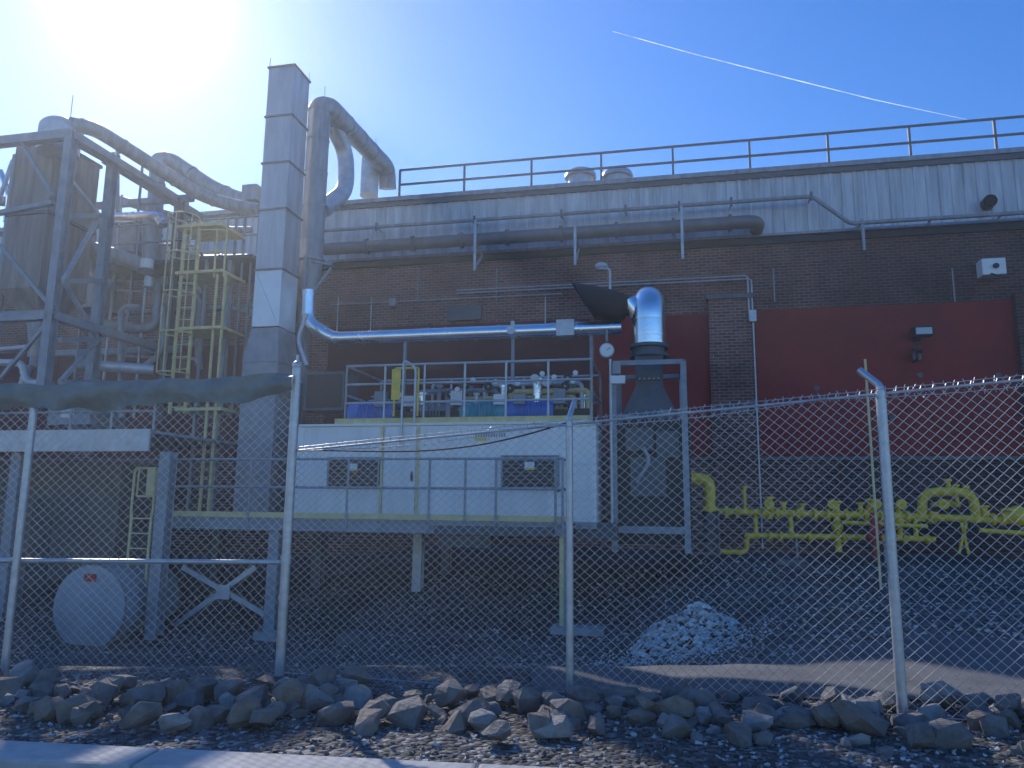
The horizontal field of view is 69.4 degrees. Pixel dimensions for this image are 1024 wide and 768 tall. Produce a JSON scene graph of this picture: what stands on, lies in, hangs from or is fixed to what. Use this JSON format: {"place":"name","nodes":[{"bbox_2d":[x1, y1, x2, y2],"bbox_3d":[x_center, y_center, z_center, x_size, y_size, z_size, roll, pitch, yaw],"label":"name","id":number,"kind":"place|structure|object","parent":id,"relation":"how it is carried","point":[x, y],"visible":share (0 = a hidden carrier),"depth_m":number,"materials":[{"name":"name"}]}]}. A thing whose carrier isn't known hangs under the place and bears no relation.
{"place":"outdoors","nodes":[
{"label":"outdoors","id":0,"kind":"place"},
{"bbox_2d":[0,545,1023,767],"bbox_3d":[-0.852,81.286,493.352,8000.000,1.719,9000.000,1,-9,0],"label":"ground","id":1,"kind":"structure","parent":0,"point":[620,741],"depth_m":12.68,"materials":[{"name":"grey gravel"}]},
{"bbox_2d":[0,462,157,606],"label":"wall","id":2,"kind":"structure","parent":1,"relation":"on","point":[82,512],"depth_m":17.55,"materials":[{"name":"grey metal"}]},
{"bbox_2d":[53,564,178,646],"bbox_3d":[-7.971,4.710,14.886,1.600,2.200,1.735,-1,-9,12],"label":"drum tank","id":3,"kind":"object","parent":1,"relation":"on","point":[134,603],"visible":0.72,"depth_m":14.19,"materials":[{"name":"metal"}]},
{"bbox_2d":[0,128,258,639],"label":"steel process tower","id":4,"kind":"structure","parent":1,"relation":"on","point":[51,316],"depth_m":16.24,"materials":[{"name":"grey metal"}]},
{"bbox_2d":[0,117,308,429],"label":"process ductwork","id":5,"kind":"object","parent":4,"relation":"on","point":[180,174],"visible":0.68,"depth_m":19.09,"materials":[{"name":"metal"}]},
{"bbox_2d":[0,145,102,366],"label":"dust hopper","id":6,"kind":"object","parent":5,"relation":"attached to","point":[28,240],"visible":0.6,"depth_m":17.23,"materials":[{"name":"metal"}]},
{"bbox_2d":[35,96,80,161],"bbox_3d":[-10.524,-6.047,17.254,0.880,1.447,0.874,-1,-9,12],"label":"domed collector","id":7,"kind":"object","parent":5,"relation":"attached to","point":[52,122],"visible":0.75,"depth_m":16.88,"materials":[{"name":"metal"}]},
{"bbox_2d":[126,467,158,631],"bbox_3d":[-7.516,3.664,15.216,0.550,3.922,0.641,-1,-9,12],"label":"access ladder","id":8,"kind":"object","parent":1,"relation":"on","point":[152,482],"visible":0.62,"depth_m":15.11,"materials":[{"name":"yellow metal"}]},
{"bbox_2d":[0,740,558,767],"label":"kerb","id":9,"kind":"structure","parent":1,"relation":"on","point":[20,754],"depth_m":4.06,"materials":[{"name":"concrete"}]},
{"bbox_2d":[336,631,368,645],"bbox_3d":[-2.860,4.585,13.264,0.480,0.230,0.400,-1,-9,12],"label":"concrete block","id":10,"kind":"object","parent":1,"relation":"on","point":[352,636],"depth_m":13.11,"materials":[{"name":"grey concrete"}]},
{"bbox_2d":[153,457,691,641],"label":"steel walkway deck","id":11,"kind":"structure","parent":1,"relation":"on","point":[219,524],"depth_m":14.58,"materials":[{"name":"grey metal"}]},
{"bbox_2d":[156,211,244,510],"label":"caged ladder tower","id":12,"kind":"structure","parent":11,"relation":"on","point":[200,232],"depth_m":17.64,"materials":[{"name":"yellow metal"}]},
{"bbox_2d":[233,58,310,511],"bbox_3d":[-5.712,-2.537,17.922,0.981,11.268,1.040,-1,-9,12],"label":"rectangular exhaust stack","id":13,"kind":"object","parent":11,"relation":"on","point":[271,346],"visible":0.98,"depth_m":17.62,"materials":[{"name":"metal"}]},
{"bbox_2d":[294,90,395,423],"bbox_3d":[-4.859,-2.458,21.511,1.794,12.275,6.521,-1,-9,7],"label":"round ventilation duct","id":14,"kind":"object","parent":11,"relation":"on","point":[336,123],"visible":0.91,"depth_m":19.07,"materials":[{"name":"metal"}]},
{"bbox_2d":[294,421,606,528],"bbox_3d":[-1.377,2.045,16.447,6.758,2.141,2.320,-1,-9,12],"label":"equipment enclosure","id":15,"kind":"object","parent":11,"relation":"on","point":[314,434],"visible":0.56,"depth_m":15.37,"materials":[{"name":"metal"}]},
{"bbox_2d":[382,428,416,513],"bbox_3d":[-2.366,1.861,15.552,0.699,1.861,0.027,-1,-9,12],"label":"door panel","id":16,"kind":"structure","parent":15,"relation":"in","point":[388,431],"depth_m":15.54,"materials":[{"name":"white metal"}]},
{"bbox_2d":[303,370,595,419],"bbox_3d":[-1.482,0.359,16.801,6.638,1.299,1.130,-1,-9,12],"label":"pump skid","id":17,"kind":"object","parent":15,"relation":"on","point":[324,392],"visible":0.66,"depth_m":16.38,"materials":[{"name":"metal"}]},
{"bbox_2d":[301,289,621,420],"bbox_3d":[-1.381,-0.678,17.222,7.816,3.483,0.400,-1,-9,12],"label":"insulated exhaust duct","id":18,"kind":"object","parent":15,"relation":"on","point":[565,329],"visible":0.94,"depth_m":17.14,"materials":[{"name":"metal"}]},
{"bbox_2d":[335,358,601,446],"bbox_3d":[-0.904,0.547,16.527,5.611,1.853,2.215,-1,-9,12],"label":"enclosure roof railing","id":19,"kind":"object","parent":15,"relation":"on","point":[397,382],"visible":0.76,"depth_m":15.72,"materials":[{"name":"metal"}]},
{"bbox_2d":[571,282,693,553],"bbox_3d":[2.550,0.575,15.987,2.535,5.890,2.290,-1,-9,12],"label":"exhaust silencer unit","id":20,"kind":"object","parent":11,"relation":"on","point":[643,308],"visible":0.94,"depth_m":15.33,"materials":[{"name":"metal"}]},
{"bbox_2d":[595,262,610,288],"bbox_3d":[2.175,-2.401,17.872,0.318,1.121,0.351,8,-12,-39],"label":"yard lamp","id":21,"kind":"object","parent":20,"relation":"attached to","point":[601,266],"visible":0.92,"depth_m":17.85,"materials":[{"name":"metal"}]},
{"bbox_2d":[0,230,1023,558],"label":"brick wall","id":22,"kind":"structure","parent":1,"relation":"on","point":[876,272],"depth_m":20.26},
{"bbox_2d":[447,305,481,321],"bbox_3d":[-1.409,-2.093,21.860,1.059,0.436,0.100,-1,-9,12],"label":"dark louvre","id":23,"kind":"object","parent":22,"relation":"attached to","point":[465,313],"visible":1,"depth_m":21.81,"materials":[{"name":"grey paint"}]},
{"bbox_2d":[0,300,1023,458],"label":"red infill panel","id":24,"kind":"object","parent":22,"relation":"attached to","point":[804,352],"visible":0.36,"depth_m":19.63,"materials":[{"name":"red metal"}]},
{"bbox_2d":[911,348,922,362],"bbox_3d":[10.342,-0.755,18.875,0.270,0.334,0.567,-4,-10,27],"label":"security camera","id":25,"kind":"object","parent":24,"relation":"attached to","point":[916,356],"visible":1,"depth_m":18.92,"materials":[{"name":"metal"}]},
{"bbox_2d":[910,326,933,344],"bbox_3d":[10.473,-1.245,18.933,0.452,0.376,0.527,-1,-9,12],"label":"wall floodlight","id":26,"kind":"object","parent":24,"relation":"attached to","point":[918,333],"depth_m":18.73,"materials":[{"name":"metal"}]},
{"bbox_2d":[0,456,1023,460],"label":"panel sill","id":27,"kind":"structure","parent":22,"relation":"attached to","point":[762,458],"depth_m":19.07,"materials":[{"name":"metal"}]},
{"bbox_2d":[323,205,764,270],"bbox_3d":[0.606,-3.930,21.277,12.728,1.500,0.997,-1,-9,12],"label":"vent pipe","id":28,"kind":"object","parent":22,"relation":"attached to","point":[754,224],"visible":0.98,"depth_m":20.80,"materials":[{"name":"metal"}]},
{"bbox_2d":[127,218,1023,279],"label":"siding drip edge","id":29,"kind":"object","parent":22,"relation":"attached to","point":[1008,224],"visible":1,"depth_m":20.68,"materials":[{"name":"metal"}]},
{"bbox_2d":[330,268,955,548],"bbox_3d":[2.872,0.331,20.397,17.417,8.078,0.286,-1,-9,12],"label":"electrical conduit","id":30,"kind":"object","parent":22,"relation":"attached to","point":[752,316],"visible":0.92,"depth_m":20.76,"materials":[{"name":"metal"}]},
{"bbox_2d":[976,258,1006,278],"bbox_3d":[12.248,-2.926,18.861,0.548,0.506,0.480,-1,-9,12],"label":"white wall box","id":31,"kind":"object","parent":22,"relation":"attached to","point":[987,268],"visible":1,"depth_m":18.75,"materials":[{"name":"metal"}]},
{"bbox_2d":[0,355,1023,723],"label":"chain link fence","id":32,"kind":"object","parent":1,"relation":"on","point":[890,551],"visible":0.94,"depth_m":6.07,"materials":[{"name":"metal"}]},
{"bbox_2d":[0,373,293,411],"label":"shade fabric","id":33,"kind":"object","parent":32,"relation":"attached to","point":[102,396],"visible":1,"depth_m":6.64,"materials":[{"name":"fabric"}]},
{"bbox_2d":[0,659,1023,755],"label":"riprap rocks","id":34,"kind":"object","parent":1,"relation":"on","point":[348,692],"visible":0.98,"depth_m":5.00,"materials":[{"name":"stone"}]},
{"bbox_2d":[0,560,1023,767],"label":"gravel stones","id":35,"kind":"object","parent":1,"relation":"on","point":[633,734],"visible":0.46,"depth_m":8.90,"materials":[{"name":"grey gravel"}]},
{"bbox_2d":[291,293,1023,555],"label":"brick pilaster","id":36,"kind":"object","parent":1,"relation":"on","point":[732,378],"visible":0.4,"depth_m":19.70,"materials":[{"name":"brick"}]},
{"bbox_2d":[706,292,754,301],"bbox_3d":[5.971,-2.378,20.236,1.256,0.120,0.278,-1,-9,12],"label":"pilaster cap","id":37,"kind":"object","parent":36,"relation":"on","point":[732,295],"visible":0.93,"depth_m":20.11,"materials":[{"name":"concrete"}]},
{"bbox_2d":[524,601,844,665],"bbox_3d":[2.165,3.642,10.515,3.762,0.867,3.367,5,-10,-27],"label":"gravel pile","id":38,"kind":"object","parent":1,"relation":"on","point":[697,629],"visible":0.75,"depth_m":10.89,"materials":[{"name":"gravel"}]},
{"bbox_2d":[691,471,718,555],"bbox_3d":[4.026,2.714,15.618,0.657,1.754,0.374,-1,-9,12],"label":"yellow elbow pipe","id":39,"kind":"object","parent":1,"relation":"on","point":[711,499],"visible":0.71,"depth_m":15.52,"materials":[{"name":"paint"}]},
{"bbox_2d":[775,558,804,566],"bbox_3d":[6.034,3.909,16.030,0.560,0.230,0.400,-1,-9,12],"label":"concrete block","id":40,"kind":"object","parent":1,"relation":"on","point":[786,561],"depth_m":15.86,"materials":[{"name":"grey concrete"}]},
{"bbox_2d":[716,479,1023,562],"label":"gas pipe manifold","id":41,"kind":"object","parent":1,"relation":"on","point":[941,503],"visible":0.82,"depth_m":16.21,"materials":[{"name":"yellow paint"}]},
{"bbox_2d":[864,359,881,588],"bbox_3d":[6.553,1.590,13.429,0.054,4.157,0.042,1,-9,0],"label":"slender marker pole","id":42,"kind":"object","parent":1,"relation":"on","point":[873,479],"visible":0.89,"depth_m":13.39,"materials":[{"name":"grey metal"}]},
{"bbox_2d":[866,513,881,561],"bbox_3d":[7.707,3.256,15.716,0.280,1.026,0.278,-1,-9,12],"label":"red standpipe","id":43,"kind":"object","parent":1,"relation":"on","point":[869,537],"visible":0.66,"depth_m":15.70,"materials":[{"name":"metal"}]},
{"bbox_3d":[-1.362,2.626,33.972,60.000,12.569,24.000,-1,-9,12],"label":"side wall","id":44,"kind":"object","parent":1,"relation":"on","visible":0},
{"bbox_3d":[-1.338,-3.640,34.781,60.000,0.100,24.400,-1,-9,12],"label":"roof","id":45,"kind":"object","parent":44,"relation":"on","visible":0},
{"bbox_2d":[0,147,1023,236],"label":"coping","id":46,"kind":"object","parent":45,"relation":"attached to","point":[801,169],"visible":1,"depth_m":20.91,"materials":[{"name":"metal"}]},
{"bbox_2d":[0,159,1023,259],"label":"metal siding","id":47,"kind":"object","parent":46,"relation":"attached to","point":[928,191],"visible":0.6,"depth_m":20.64,"materials":[{"name":"grey metal"}]},
{"bbox_2d":[324,191,1023,250],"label":"conduit pipe","id":48,"kind":"object","parent":47,"relation":"attached to","point":[731,202],"visible":0.95,"depth_m":20.28,"materials":[{"name":"metal"}]},
{"bbox_2d":[980,194,997,210],"bbox_3d":[12.292,-4.668,19.084,0.320,0.340,0.438,-2,-10,19],"label":"round wall vent","id":49,"kind":"object","parent":47,"relation":"attached to","point":[988,202],"visible":1,"depth_m":18.93,"materials":[{"name":"metal"}]},
{"bbox_2d":[398,115,1023,195],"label":"roof railing","id":50,"kind":"object","parent":46,"relation":"on","point":[995,135],"visible":0.88,"depth_m":20.92,"materials":[{"name":"grey metal"}]},
{"bbox_2d":[0,0,1023,227],"label":"sky","id":51,"kind":"structure","parent":0,"point":[433,82],"materials":[{"name":"blue"}]},
{"bbox_2d":[565,166,595,182],"bbox_3d":[2.167,-6.120,23.357,1.000,1.244,1.000,-1,-9,12],"label":"roof exhaust fan","id":52,"kind":"object","parent":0,"point":[581,176],"visible":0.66,"depth_m":23.06},
{"bbox_2d":[602,168,632,179],"bbox_3d":[3.287,-6.097,23.114,1.000,1.144,1.000,-1,-9,12],"label":"roof exhaust fan","id":53,"kind":"object","parent":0,"point":[615,173],"visible":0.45,"depth_m":22.80},
{"bbox_2d":[690,511,720,556],"bbox_3d":[4.048,3.142,15.580,0.612,0.942,0.530,-1,-9,12],"label":"steel step frame","id":54,"kind":"object","parent":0,"point":[717,543],"visible":0.66,"depth_m":15.33,"materials":[{"name":"grey metal"}]},
{"bbox_2d":[529,634,1023,698],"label":"driveway","id":55,"kind":"structure","parent":0,"point":[989,678],"depth_m":6.67,"materials":[{"name":"concrete"}]},
{"bbox_2d":[613,31,966,119],"bbox_3d":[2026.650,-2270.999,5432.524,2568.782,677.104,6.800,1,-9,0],"label":"contrail","id":56,"kind":"object","parent":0,"point":[812,84],"visible":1,"depth_m":5419.22,"materials":[{"name":"white"}]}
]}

